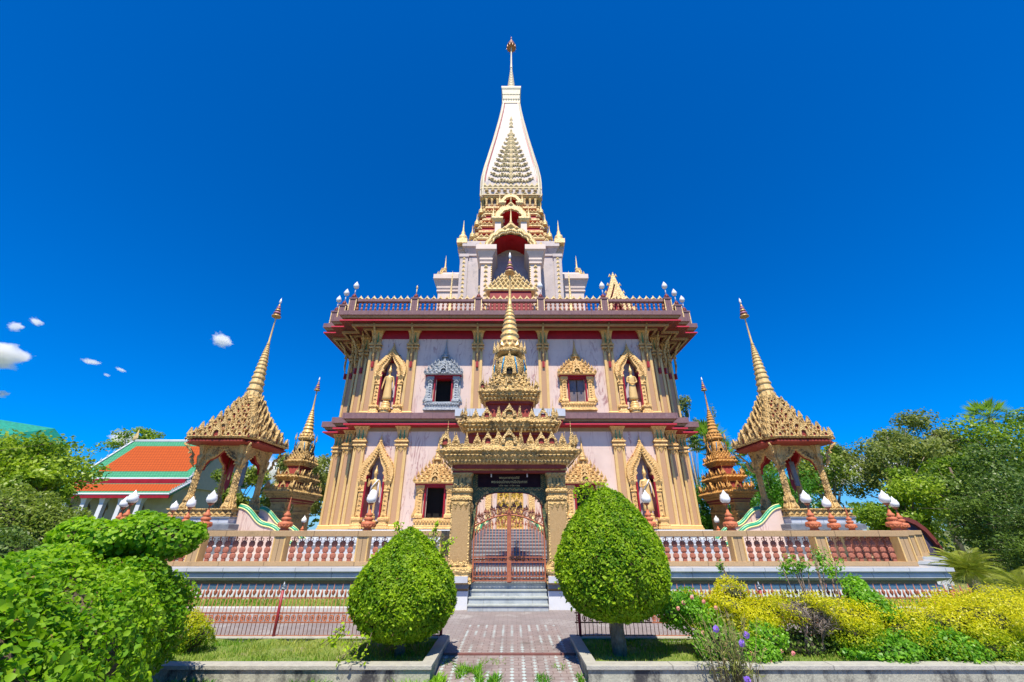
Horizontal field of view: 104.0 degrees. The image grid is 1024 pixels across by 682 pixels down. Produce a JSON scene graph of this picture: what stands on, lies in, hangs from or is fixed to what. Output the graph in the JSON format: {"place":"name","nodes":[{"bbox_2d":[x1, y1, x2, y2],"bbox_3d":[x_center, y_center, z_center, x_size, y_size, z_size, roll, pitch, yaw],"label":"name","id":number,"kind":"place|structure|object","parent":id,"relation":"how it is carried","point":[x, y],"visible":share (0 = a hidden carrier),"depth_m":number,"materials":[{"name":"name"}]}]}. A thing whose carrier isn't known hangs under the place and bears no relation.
{"place":"outdoors","nodes":[
{"label":"outdoors","id":0,"kind":"place"},
{"bbox_2d":[42,509,208,561],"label":"hedge cloud","id":1,"kind":"structure","parent":0,"point":[161,535],"depth_m":4.50,"materials":[{"name":"green plant"}]},
{"bbox_2d":[189,595,347,605],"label":"lawn grass","id":2,"kind":"structure","parent":0,"point":[273,601],"depth_m":10.29,"materials":[{"name":"green plant"}]},
{"bbox_2d":[296,37,722,552],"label":"temple tower","id":3,"kind":"structure","parent":0,"point":[439,360],"depth_m":23.50,"materials":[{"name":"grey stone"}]},
{"bbox_2d":[367,466,380,515],"bbox_3d":[-7.088,7.628,20.480,0.673,2.457,0.439,10,-27,-20],"label":"statue","id":4,"kind":"object","parent":3,"relation":"on","point":[374,481],"visible":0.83,"depth_m":20.48,"materials":[{"name":"gold metal"}]},
{"bbox_2d":[382,367,394,403],"bbox_3d":[-7.080,2.470,22.929,0.694,2.352,0.415,0,-25,0],"label":"statue","id":5,"kind":"object","parent":3,"relation":"on","point":[386,397],"visible":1,"depth_m":22.77,"materials":[{"name":"gold metal"}]},
{"bbox_2d":[411,436,452,528],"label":"window","id":6,"kind":"structure","parent":3,"relation":"in","point":[436,479],"depth_m":20.53,"materials":[{"name":"gold metal"}]},
{"bbox_2d":[422,342,462,410],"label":"window","id":7,"kind":"structure","parent":3,"relation":"in","point":[443,374],"depth_m":23.05,"materials":[{"name":"silver stone"}]},
{"bbox_2d":[445,272,453,309],"bbox_3d":[-4.150,-2.823,27.012,1.240,4.600,1.240,0,-25,0],"label":"slim stupa","id":8,"kind":"object","parent":3,"relation":"on","point":[449,306],"visible":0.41,"depth_m":27.11,"materials":[{"name":"gold metal"}]},
{"bbox_2d":[496,493,509,528],"bbox_3d":[-0.448,8.169,20.574,0.665,2.740,0.120,0,-25,0],"label":"door leaf","id":9,"kind":"structure","parent":3,"relation":"in","point":[502,498],"depth_m":20.49,"materials":[{"name":"gold metal"}]},
{"bbox_2d":[510,493,523,528],"bbox_3d":[0.247,8.169,20.574,0.665,2.740,0.120,0,-25,0],"label":"door leaf","id":10,"kind":"structure","parent":3,"relation":"in","point":[517,498],"depth_m":20.43,"materials":[{"name":"gold metal"}]},
{"bbox_2d":[567,271,575,309],"bbox_3d":[3.950,-2.823,27.012,1.240,4.600,1.240,0,-25,0],"label":"slim stupa","id":11,"kind":"object","parent":3,"relation":"on","point":[570,297],"visible":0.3,"depth_m":27.12,"materials":[{"name":"gold metal"}]},
{"bbox_2d":[557,342,597,410],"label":"window","id":12,"kind":"structure","parent":3,"relation":"in","point":[575,373],"depth_m":23.03,"materials":[{"name":"gold metal"}]},
{"bbox_2d":[565,441,606,522],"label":"window","id":13,"kind":"structure","parent":3,"relation":"in","point":[576,477],"depth_m":20.62,"materials":[{"name":"gold metal"}]},
{"bbox_2d":[598,272,635,309],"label":"stair gable","id":14,"kind":"structure","parent":3,"relation":"attached to","point":[614,289],"depth_m":27.67,"materials":[{"name":"gold metal"}]},
{"bbox_2d":[626,365,638,403],"bbox_3d":[6.880,2.470,22.929,0.487,2.352,0.473,22,-33,-39],"label":"statue","id":15,"kind":"object","parent":3,"relation":"on","point":[633,396],"visible":0.99,"depth_m":22.75,"materials":[{"name":"gold metal"}]},
{"bbox_2d":[639,467,654,515],"bbox_3d":[6.892,7.630,20.483,0.701,2.457,0.433,0,-25,0],"label":"statue","id":16,"kind":"object","parent":3,"relation":"on","point":[645,482],"visible":0.81,"depth_m":20.43,"materials":[{"name":"gold metal"}]},
{"bbox_2d":[434,655,586,681],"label":"pavement","id":17,"kind":"structure","parent":0,"point":[520,668],"depth_m":6.00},
{"bbox_2d":[0,540,201,681],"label":"broadleaf hedge","id":18,"kind":"object","parent":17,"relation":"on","point":[74,612],"visible":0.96,"depth_m":2.88,"materials":[{"name":"green plant"}]},
{"bbox_2d":[155,676,437,681],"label":"verge weeds","id":19,"kind":"object","parent":17,"relation":"on","point":[292,681],"visible":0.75,"depth_m":5.37,"materials":[{"name":"green plant"}]},
{"bbox_2d":[152,634,449,681],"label":"planter","id":20,"kind":"object","parent":17,"relation":"on","point":[294,669],"visible":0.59,"depth_m":5.48,"materials":[{"name":"concrete"}]},
{"bbox_2d":[0,524,47,558],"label":"dark low bush","id":21,"kind":"object","parent":20,"relation":"on","point":[8,541],"visible":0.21,"depth_m":6.67,"materials":[{"name":"green plant"}]},
{"bbox_2d":[171,607,217,654],"bbox_3d":[-5.160,4.678,6.444,0.931,0.701,0.708,0,-25,0],"label":"golden shrub","id":22,"kind":"object","parent":20,"relation":"on","point":[197,634],"visible":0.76,"depth_m":6.33,"materials":[{"name":"yellow plant"}]},
{"bbox_2d":[167,637,433,660],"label":"planter grass","id":23,"kind":"structure","parent":20,"relation":"in","point":[299,644],"depth_m":6.32,"materials":[{"name":"green plant"}]},
{"bbox_2d":[183,582,443,636],"bbox_3d":[-4.411,4.933,7.291,6.383,0.950,0.083,0,-25,0],"label":"fence","id":24,"kind":"object","parent":20,"relation":"on","point":[275,617],"visible":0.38,"depth_m":7.29,"materials":[{"name":"red metal"}]},
{"bbox_2d":[319,521,457,666],"bbox_3d":[-1.836,4.010,6.579,1.916,1.940,1.815,0,-25,0],"label":"topiary tree","id":25,"kind":"object","parent":20,"relation":"on","point":[402,590],"visible":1,"depth_m":6.04,"materials":[{"name":"green plant"}]},
{"bbox_2d":[429,656,507,681],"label":"path weeds","id":26,"kind":"object","parent":17,"relation":"on","point":[462,669],"visible":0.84,"depth_m":5.70,"materials":[{"name":"green plant"}]},
{"bbox_2d":[443,653,575,654],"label":"kerb","id":27,"kind":"structure","parent":17,"relation":"on","point":[509,653],"depth_m":6.46,"materials":[{"name":"grey concrete"}]},
{"bbox_2d":[532,662,587,681],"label":"path weeds","id":28,"kind":"object","parent":17,"relation":"on","point":[578,676],"visible":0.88,"depth_m":5.62,"materials":[{"name":"green plant"}]},
{"bbox_2d":[682,607,765,681],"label":"violet flower plant","id":29,"kind":"object","parent":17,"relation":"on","point":[735,668],"visible":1,"depth_m":5.30,"materials":[{"name":"green plant"}]},
{"bbox_2d":[569,634,1023,681],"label":"planter","id":30,"kind":"object","parent":17,"relation":"on","point":[669,670],"visible":0.62,"depth_m":5.47,"materials":[{"name":"concrete"}]},
{"bbox_2d":[550,477,672,656],"bbox_3d":[1.642,3.701,6.750,1.998,2.651,1.953,0,-25,0],"label":"topiary tree","id":31,"kind":"object","parent":30,"relation":"on","point":[611,565],"visible":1,"depth_m":6.15,"materials":[{"name":"green plant"}]},
{"bbox_2d":[656,585,794,663],"bbox_3d":[3.170,4.386,6.165,1.940,0.986,0.909,-10,-27,20],"label":"rose shrub","id":32,"kind":"object","parent":30,"relation":"on","point":[682,604],"visible":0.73,"depth_m":6.07,"materials":[{"name":"green plant"}]},
{"bbox_2d":[675,573,810,644],"bbox_3d":[3.618,4.408,6.406,2.071,1.152,1.245,0,-25,0],"label":"golden shrub","id":33,"kind":"object","parent":30,"relation":"on","point":[733,600],"visible":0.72,"depth_m":6.34,"materials":[{"name":"yellow plant"}]},
{"bbox_2d":[574,581,971,636],"bbox_3d":[4.868,4.933,7.291,7.464,0.950,0.083,0,-25,0],"label":"fence","id":34,"kind":"object","parent":30,"relation":"on","point":[759,591],"visible":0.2,"depth_m":7.41,"materials":[{"name":"red metal"}]},
{"bbox_2d":[715,544,845,634],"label":"vine shoots","id":35,"kind":"object","parent":30,"relation":"on","point":[801,568],"visible":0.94,"depth_m":7.38,"materials":[{"name":"green plant"}]},
{"bbox_2d":[582,637,1023,660],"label":"planter grass","id":36,"kind":"structure","parent":30,"relation":"in","point":[646,654],"depth_m":6.23,"materials":[{"name":"green plant"}]},
{"bbox_2d":[778,597,843,657],"bbox_3d":[4.687,4.486,6.237,1.012,0.853,0.435,0,-25,0],"label":"dry twig patch","id":37,"kind":"object","parent":30,"relation":"on","point":[821,619],"visible":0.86,"depth_m":6.25,"materials":[{"name":"brown plant"}]},
{"bbox_2d":[765,589,900,655],"bbox_3d":[5.142,4.499,6.377,1.977,0.961,1.262,0,-25,0],"label":"golden shrub","id":38,"kind":"object","parent":30,"relation":"in","point":[852,622],"visible":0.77,"depth_m":6.24,"materials":[{"name":"yellow plant"}]},
{"bbox_2d":[765,623,1023,659],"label":"dark groundcover","id":39,"kind":"object","parent":30,"relation":"in","point":[796,643],"visible":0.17,"depth_m":6.23,"materials":[{"name":"green plant"}]},
{"bbox_2d":[837,573,998,663],"bbox_3d":[5.998,4.352,6.295,2.264,1.166,1.339,0,-25,0],"label":"green vine shrub","id":40,"kind":"object","parent":30,"relation":"on","point":[897,647],"visible":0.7,"depth_m":5.86,"materials":[{"name":"green plant"}]},
{"bbox_2d":[862,589,1023,664],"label":"golden shrub","id":41,"kind":"object","parent":30,"relation":"on","point":[984,624],"visible":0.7,"depth_m":6.05,"materials":[{"name":"yellow plant"}]},
{"bbox_2d":[919,581,1023,647],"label":"golden shrub","id":42,"kind":"object","parent":30,"relation":"on","point":[1016,597],"visible":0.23,"depth_m":6.84,"materials":[{"name":"yellow plant"}]},
{"bbox_2d":[0,0,1023,530],"label":"sky","id":43,"kind":"structure","parent":0,"point":[850,173],"materials":[{"name":"blue"}]},
{"bbox_2d":[172,553,954,596],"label":"terrace","id":44,"kind":"structure","parent":0,"point":[924,573],"depth_m":11.09,"materials":[{"name":"white paint"}]},
{"bbox_2d":[166,298,305,553],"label":"pavilion","id":45,"kind":"structure","parent":44,"relation":"on","point":[240,432],"depth_m":19.85,"materials":[{"name":"gold stone"}]},
{"bbox_2d":[262,378,321,530],"bbox_3d":[-13.400,7.447,25.575,1.963,10.930,4.233,0,-25,0],"label":"stupa","id":46,"kind":"object","parent":44,"relation":"on","point":[297,480],"visible":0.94,"depth_m":24.70,"materials":[{"name":"gold metal"}]},
{"bbox_2d":[165,531,449,565],"bbox_3d":[-9.830,6.623,12.900,15.951,0.935,4.076,-10,-27,20],"label":"balustrade","id":47,"kind":"object","parent":44,"relation":"on","point":[279,549],"visible":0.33,"depth_m":11.77,"materials":[{"name":"beige stone"}]},
{"bbox_2d":[115,496,128,518],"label":"lotus lamp","id":48,"kind":"object","parent":47,"relation":"on","point":[123,503],"visible":0.45,"depth_m":14.54,"materials":[{"name":"ceramic"}]},
{"bbox_2d":[119,490,139,519],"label":"lotus lamp","id":49,"kind":"object","parent":47,"relation":"on","point":[132,498],"visible":0.56,"depth_m":12.29,"materials":[{"name":"ceramic"}]},
{"bbox_2d":[170,501,178,516],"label":"lotus lamp","id":50,"kind":"object","parent":47,"relation":"on","point":[174,506],"visible":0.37,"depth_m":16.74,"materials":[{"name":"ceramic"}]},
{"bbox_2d":[181,496,195,521],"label":"lotus lamp","id":51,"kind":"object","parent":47,"relation":"on","point":[191,503],"visible":0.52,"depth_m":14.55,"materials":[{"name":"ceramic"}]},
{"bbox_2d":[200,490,217,530],"bbox_3d":[-9.300,5.177,12.265,0.424,1.150,0.424,18,-31,-33],"label":"lotus lamp","id":52,"kind":"object","parent":47,"relation":"on","point":[212,498],"visible":0.71,"depth_m":12.25,"materials":[{"name":"ceramic"}]},
{"bbox_2d":[277,497,292,530],"bbox_3d":[-6.850,5.267,12.222,0.424,0.950,0.424,0,-25,0],"label":"urn finial","id":53,"kind":"object","parent":47,"relation":"on","point":[285,523],"visible":1,"depth_m":12.04,"materials":[{"name":"ceramic"}]},
{"bbox_2d":[361,490,376,530],"bbox_3d":[-4.350,5.177,12.265,0.424,1.150,0.424,8,-27,-17],"label":"lotus lamp","id":54,"kind":"object","parent":47,"relation":"on","point":[368,524],"visible":1,"depth_m":12.11,"materials":[{"name":"ceramic"}]},
{"bbox_2d":[309,454,331,516],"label":"broadleaf tree","id":55,"kind":"object","parent":44,"relation":"on","point":[316,505],"visible":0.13,"depth_m":36.47,"materials":[{"name":"green plant"}]},
{"bbox_2d":[423,531,444,547],"bbox_3d":[-2.268,5.847,11.348,0.782,0.993,0.497,0,-25,0],"label":"potted plant","id":56,"kind":"object","parent":44,"relation":"on","point":[439,540],"visible":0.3,"depth_m":11.34,"materials":[{"name":"green plant"}]},
{"bbox_2d":[471,516,546,563],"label":"grand staircase","id":57,"kind":"structure","parent":44,"relation":"on","point":[502,536],"depth_m":15.36,"materials":[{"name":"stone"}]},
{"bbox_2d":[698,377,757,530],"bbox_3d":[13.200,7.447,25.575,1.963,10.930,4.233,0,-25,0],"label":"stupa","id":58,"kind":"object","parent":44,"relation":"on","point":[719,462],"visible":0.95,"depth_m":24.70,"materials":[{"name":"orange metal"}]},
{"bbox_2d":[715,299,866,553],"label":"pavilion","id":59,"kind":"structure","parent":44,"relation":"on","point":[778,432],"depth_m":19.81,"materials":[{"name":"gold stone"}]},
{"bbox_2d":[655,530,929,565],"bbox_3d":[9.626,6.622,12.898,15.949,0.935,4.076,10,-27,-20],"label":"balustrade","id":60,"kind":"object","parent":44,"relation":"on","point":[894,548],"visible":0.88,"depth_m":11.80,"materials":[{"name":"beige stone"}]},
{"bbox_2d":[641,490,656,530],"bbox_3d":[4.150,5.177,12.265,0.424,1.150,0.424,4,-26,-8],"label":"lotus lamp","id":61,"kind":"object","parent":60,"relation":"on","point":[645,498],"visible":0.71,"depth_m":12.26,"materials":[{"name":"ceramic"}]},
{"bbox_2d":[720,490,737,530],"bbox_3d":[6.600,5.177,12.265,0.424,1.150,0.424,14,-29,-27],"label":"lotus lamp","id":62,"kind":"object","parent":60,"relation":"on","point":[730,523],"visible":1,"depth_m":12.12,"materials":[{"name":"ceramic"}]},
{"bbox_2d":[800,490,821,530],"bbox_3d":[9.100,5.177,12.265,0.424,1.150,0.424,2,-25,-4],"label":"lotus lamp","id":63,"kind":"object","parent":60,"relation":"on","point":[812,523],"visible":1,"depth_m":12.12,"materials":[{"name":"ceramic"}]},
{"bbox_2d":[821,497,840,529],"bbox_3d":[11.520,6.241,14.508,0.424,1.150,0.424,10,-27,-28],"label":"lotus lamp","id":64,"kind":"object","parent":60,"relation":"on","point":[832,524],"visible":1,"depth_m":14.39,"materials":[{"name":"ceramic"}]},
{"bbox_2d":[844,506,857,529],"bbox_3d":[14.000,7.366,16.650,0.424,0.950,0.424,0,-25,0],"label":"urn finial","id":65,"kind":"object","parent":60,"relation":"on","point":[849,525],"visible":0.99,"depth_m":16.48,"materials":[{"name":"ceramic"}]},
{"bbox_2d":[878,490,903,530],"bbox_3d":[11.550,5.177,12.265,0.424,1.150,0.424,9,-27,-19],"label":"lotus lamp","id":66,"kind":"object","parent":60,"relation":"on","point":[893,523],"visible":1,"depth_m":12.13,"materials":[{"name":"ceramic"}]},
{"bbox_2d":[889,496,909,529],"bbox_3d":[14.000,6.248,14.524,0.424,1.150,0.424,11,-28,-22],"label":"lotus lamp","id":67,"kind":"object","parent":60,"relation":"on","point":[894,504],"visible":0.75,"depth_m":14.48,"materials":[{"name":"ceramic"}]},
{"bbox_2d":[183,609,1023,652],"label":"pavement","id":68,"kind":"structure","parent":0,"point":[459,621],"depth_m":8.48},
{"bbox_2d":[193,599,347,605],"bbox_3d":[-16.000,7.062,10.818,28.000,0.097,2.400,0,-25,0],"label":"lawn strip","id":69,"kind":"object","parent":68,"relation":"on","point":[298,604],"depth_m":10.32,"materials":[{"name":"plant"}]},
{"bbox_2d":[0,483,92,547],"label":"juniper bush","id":70,"kind":"object","parent":69,"relation":"on","point":[35,517],"visible":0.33,"depth_m":10.42,"materials":[{"name":"green plant"}]},
{"bbox_2d":[192,606,351,611],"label":"lawn kerb","id":71,"kind":"structure","parent":68,"relation":"on","point":[273,609],"depth_m":9.61,"materials":[{"name":"white concrete"}]},
{"bbox_2d":[467,582,548,610],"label":"entrance steps","id":72,"kind":"structure","parent":68,"relation":"on","point":[507,596],"depth_m":10.28,"materials":[{"name":"grey stone"}]},
{"bbox_2d":[454,625,569,652],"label":"studded pavement","id":73,"kind":"structure","parent":68,"relation":"on","point":[511,638],"depth_m":7.30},
{"bbox_2d":[454,575,574,609],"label":"gate plinth","id":74,"kind":"structure","parent":68,"relation":"on","point":[556,601],"depth_m":10.16,"materials":[{"name":"white paint"}]},
{"bbox_2d":[436,253,582,583],"bbox_3d":[-0.080,1.514,13.060,4.233,10.930,1.963,0,-25,0],"label":"gateway","id":75,"kind":"object","parent":74,"relation":"on","point":[508,445],"visible":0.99,"depth_m":11.51,"materials":[{"name":"gold metal"}]},
{"bbox_2d":[472,502,545,581],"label":"iron gate","id":76,"kind":"structure","parent":75,"relation":"attached to","point":[510,513],"depth_m":10.94,"materials":[{"name":"red metal"}]},
{"bbox_2d":[781,594,1013,605],"bbox_3d":[15.900,7.062,10.818,28.200,0.097,2.400,0,-25,0],"label":"lawn strip","id":77,"kind":"object","parent":68,"relation":"on","point":[919,599],"depth_m":10.76,"materials":[{"name":"plant"}]},
{"bbox_2d":[926,547,1016,595],"bbox_3d":[13.505,6.912,11.717,1.681,1.545,1.694,0,-25,0],"label":"sago palm","id":78,"kind":"object","parent":77,"relation":"on","point":[970,568],"visible":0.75,"depth_m":11.69,"materials":[{"name":"green plant"}]},
{"bbox_2d":[983,565,1023,598],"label":"sago palm","id":79,"kind":"object","parent":77,"relation":"on","point":[1016,583],"visible":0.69,"depth_m":10.64,"materials":[{"name":"green plant"}]},
{"bbox_2d":[709,595,1010,605],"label":"lawn grass","id":80,"kind":"structure","parent":0,"point":[888,599],"depth_m":10.33,"materials":[{"name":"plant"}]},
{"bbox_2d":[935,531,1022,593],"bbox_3d":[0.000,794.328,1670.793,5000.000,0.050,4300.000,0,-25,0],"label":"ground","id":81,"kind":"structure","parent":0,"point":[965,583],"depth_m":18.70,"materials":[{"name":"green plant"}]},
{"bbox_2d":[0,420,68,455],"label":"net wrapped building","id":82,"kind":"structure","parent":81,"relation":"on","point":[9,426],"depth_m":64.08,"materials":[{"name":"fabric"}]},
{"bbox_2d":[0,469,75,503],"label":"broadleaf tree","id":83,"kind":"object","parent":81,"relation":"on","point":[47,481],"visible":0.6,"depth_m":19.87,"materials":[{"name":"green plant"}]},
{"bbox_2d":[0,428,111,505],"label":"broadleaf tree","id":84,"kind":"object","parent":81,"relation":"on","point":[31,455],"visible":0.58,"depth_m":21.90,"materials":[{"name":"green plant"}]},
{"bbox_2d":[91,426,165,451],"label":"broadleaf tree","id":85,"kind":"object","parent":81,"relation":"on","point":[147,434],"visible":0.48,"depth_m":48.36,"materials":[{"name":"green plant"}]},
{"bbox_2d":[61,430,247,519],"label":"temple hall","id":86,"kind":"structure","parent":81,"relation":"on","point":[157,475],"depth_m":36.43,"materials":[{"name":"orange tile"}]},
{"bbox_2d":[210,465,271,508],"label":"broadleaf tree","id":87,"kind":"object","parent":81,"relation":"on","point":[251,477],"visible":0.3,"depth_m":32.25,"materials":[{"name":"green plant"}]},
{"bbox_2d":[259,452,326,512],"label":"broadleaf tree","id":88,"kind":"object","parent":81,"relation":"on","point":[266,500],"visible":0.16,"depth_m":33.52,"materials":[{"name":"green plant"}]},
{"bbox_2d":[246,496,967,544],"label":"distant woodland","id":89,"kind":"object","parent":81,"relation":"on","point":[317,520],"depth_m":63.81,"materials":[{"name":"green plant"}]},
{"bbox_2d":[307,529,990,552],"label":"background shrubbery","id":90,"kind":"object","parent":81,"relation":"on","point":[947,541],"visible":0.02,"depth_m":33.45,"materials":[{"name":"green plant"}]},
{"bbox_2d":[679,395,701,507],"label":"broadleaf tree","id":91,"kind":"object","parent":81,"relation":"on","point":[683,405],"visible":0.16,"depth_m":42.03,"materials":[{"name":"green plant"}]},
{"bbox_2d":[686,418,732,452],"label":"fan palm","id":92,"kind":"object","parent":81,"relation":"on","point":[701,429],"visible":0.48,"depth_m":35.40,"materials":[{"name":"green plant"}]},
{"bbox_2d":[700,438,744,466],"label":"fan palm","id":93,"kind":"object","parent":81,"relation":"on","point":[730,450],"visible":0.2,"depth_m":36.45,"materials":[{"name":"green plant"}]},
{"bbox_2d":[694,471,760,530],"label":"broadleaf tree","id":94,"kind":"object","parent":81,"relation":"on","point":[706,521],"visible":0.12,"depth_m":27.58,"materials":[{"name":"green plant"}]},
{"bbox_2d":[730,439,786,479],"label":"broadleaf tree","id":95,"kind":"object","parent":81,"relation":"on","point":[771,463],"visible":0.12,"depth_m":38.51,"materials":[{"name":"green plant"}]},
{"bbox_2d":[740,463,823,508],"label":"broadleaf tree","id":96,"kind":"object","parent":81,"relation":"on","point":[774,489],"visible":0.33,"depth_m":28.16,"materials":[{"name":"green plant"}]},
{"bbox_2d":[788,442,860,507],"bbox_3d":[26.828,13.320,34.011,5.355,9.070,6.147,-5,-26,11],"label":"broadleaf tree","id":97,"kind":"object","parent":81,"relation":"on","point":[833,471],"visible":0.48,"depth_m":33.36,"materials":[{"name":"green plant"}]},
{"bbox_2d":[831,426,962,499],"bbox_3d":[31.930,12.184,33.012,7.702,10.266,7.840,0,-25,0],"label":"broadleaf tree","id":98,"kind":"object","parent":81,"relation":"on","point":[879,451],"visible":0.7,"depth_m":33.01,"materials":[{"name":"green plant"}]},
{"bbox_2d":[845,473,959,539],"bbox_3d":[24.422,11.180,24.978,5.726,5.201,6.430,-17,-30,32],"label":"broadleaf tree","id":99,"kind":"object","parent":81,"relation":"on","point":[874,516],"visible":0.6,"depth_m":24.00,"materials":[{"name":"green plant"}]},
{"bbox_2d":[862,407,967,554],"bbox_3d":[37.316,12.018,35.327,8.668,12.561,7.547,0,-25,0],"label":"broadleaf tree","id":100,"kind":"object","parent":81,"relation":"on","point":[913,421],"visible":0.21,"depth_m":36.22,"materials":[{"name":"green plant"}]},
{"bbox_2d":[903,517,944,555],"bbox_3d":[20.110,9.980,19.655,1.720,2.400,0.430,0,-25,0],"label":"stair railing","id":101,"kind":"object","parent":81,"relation":"on","point":[931,541],"depth_m":19.69,"materials":[{"name":"red paint"}]},
{"bbox_2d":[883,446,1004,565],"bbox_3d":[30.633,11.009,27.185,5.702,7.393,5.759,10,-27,-20],"label":"broadleaf tree","id":102,"kind":"object","parent":81,"relation":"on","point":[944,462],"visible":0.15,"depth_m":28.59,"materials":[{"name":"green plant"}]},
{"bbox_2d":[911,432,1023,569],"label":"broadleaf tree","id":103,"kind":"object","parent":81,"relation":"on","point":[984,460],"visible":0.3,"depth_m":23.84,"materials":[{"name":"green plant"}]},
{"bbox_2d":[930,466,1023,569],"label":"broadleaf tree","id":104,"kind":"object","parent":81,"relation":"on","point":[975,511],"visible":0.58,"depth_m":17.93,"materials":[{"name":"green plant"}]},
{"bbox_2d":[940,407,1023,475],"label":"broadleaf tree","id":105,"kind":"object","parent":81,"relation":"on","point":[1009,428],"visible":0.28,"depth_m":33.84,"materials":[{"name":"green plant"}]},
{"bbox_2d":[960,396,1020,460],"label":"fan palm","id":106,"kind":"object","parent":81,"relation":"on","point":[975,407],"visible":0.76,"depth_m":40.36,"materials":[{"name":"green plant"}]},
{"bbox_2d":[970,468,1023,568],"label":"broadleaf tree","id":107,"kind":"object","parent":81,"relation":"on","point":[993,514],"visible":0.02,"depth_m":20.34,"materials":[{"name":"green plant"}]},
{"bbox_2d":[976,494,1023,577],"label":"broadleaf tree","id":108,"kind":"object","parent":81,"relation":"on","point":[1016,521],"visible":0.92,"depth_m":14.79,"materials":[{"name":"green plant"}]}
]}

